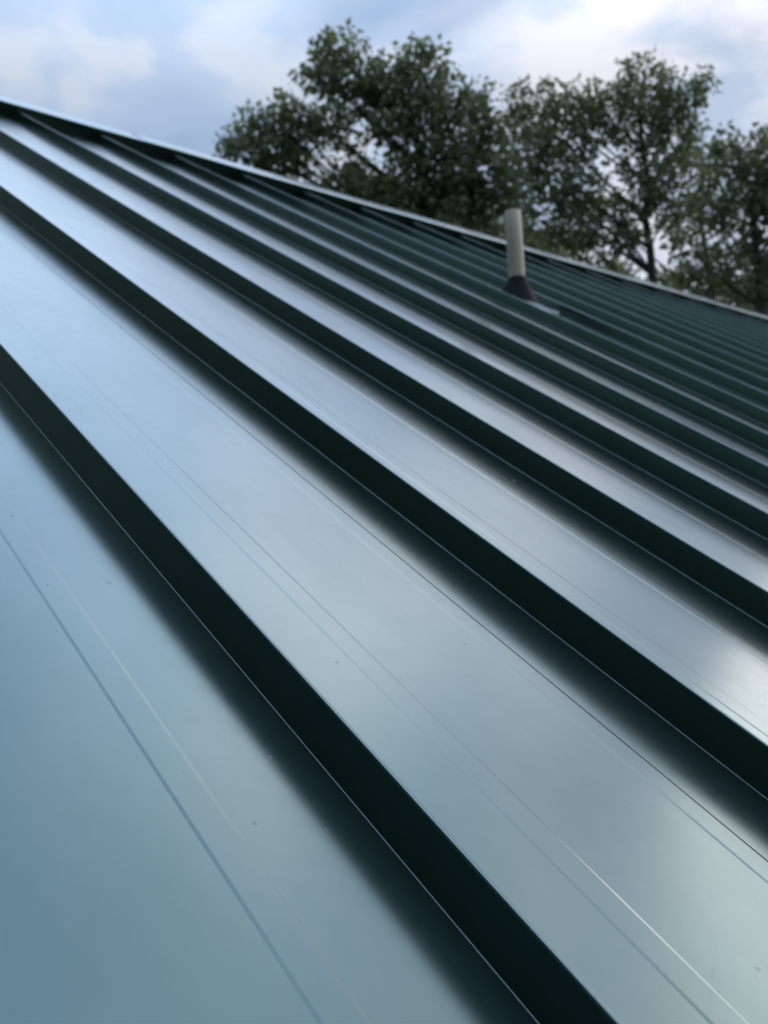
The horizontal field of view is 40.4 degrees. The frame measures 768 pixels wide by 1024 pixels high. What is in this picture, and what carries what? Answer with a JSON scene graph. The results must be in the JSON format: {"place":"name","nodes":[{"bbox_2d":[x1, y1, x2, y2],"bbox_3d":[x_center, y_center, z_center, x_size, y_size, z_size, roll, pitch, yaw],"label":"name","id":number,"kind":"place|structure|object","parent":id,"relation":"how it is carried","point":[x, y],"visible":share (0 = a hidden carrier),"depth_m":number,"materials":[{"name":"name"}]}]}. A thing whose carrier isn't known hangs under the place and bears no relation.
{"place":"outdoors","nodes":[
{"label":"outdoors","id":0,"kind":"place"},
{"bbox_2d":[0,96,767,1023],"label":"metal roof","id":1,"kind":"structure","parent":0,"point":[382,614],"depth_m":1.02,"materials":[{"name":"green paint"}]},
{"bbox_2d":[501,209,558,315],"bbox_3d":[0.561,-1.020,4.333,0.264,0.466,0.248,3,-9,-39],"label":"vent pipe","id":2,"kind":"object","parent":1,"relation":"on","point":[517,285],"visible":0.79,"depth_m":4.30,"materials":[{"name":"plastic"}]},
{"bbox_2d":[0,0,767,309],"label":"sky","id":3,"kind":"structure","parent":0,"point":[175,72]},
{"label":"ground","id":4,"kind":"structure","parent":0,"visible":0},
{"bbox_2d":[211,17,534,232],"bbox_3d":[-0.008,-1.102,18.420,5.916,15.579,1.974,-3,-7,-1],"label":"oak tree","id":5,"kind":"object","parent":4,"relation":"on","point":[465,187],"visible":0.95,"depth_m":18.76,"materials":[{"name":"green plant"}]},
{"bbox_2d":[303,157,623,273],"bbox_3d":[2.291,-0.891,26.276,8.305,16.846,2.895,-2,-7,-4],"label":"background tree","id":6,"kind":"object","parent":4,"relation":"on","point":[494,232],"visible":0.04,"depth_m":26.57,"materials":[{"name":"green plant"}]},
{"bbox_2d":[491,44,723,283],"bbox_3d":[4.551,-1.220,19.270,4.529,15.568,1.876,-3,-7,-2],"label":"oak tree","id":7,"kind":"object","parent":4,"relation":"on","point":[652,196],"visible":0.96,"depth_m":19.83,"materials":[{"name":"green plant"}]},
{"bbox_2d":[534,129,767,311],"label":"background tree","id":8,"kind":"object","parent":4,"relation":"on","point":[731,294],"visible":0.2,"depth_m":24.91,"materials":[{"name":"green plant"}]},
{"bbox_2d":[603,256,767,315],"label":"background tree","id":9,"kind":"object","parent":4,"relation":"on","point":[662,281],"visible":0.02,"depth_m":29.59,"materials":[{"name":"green plant"}]},
{"bbox_2d":[659,119,767,314],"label":"oak tree","id":10,"kind":"object","parent":4,"relation":"on","point":[755,193],"visible":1,"depth_m":17.93,"materials":[{"name":"green plant"}]}
]}

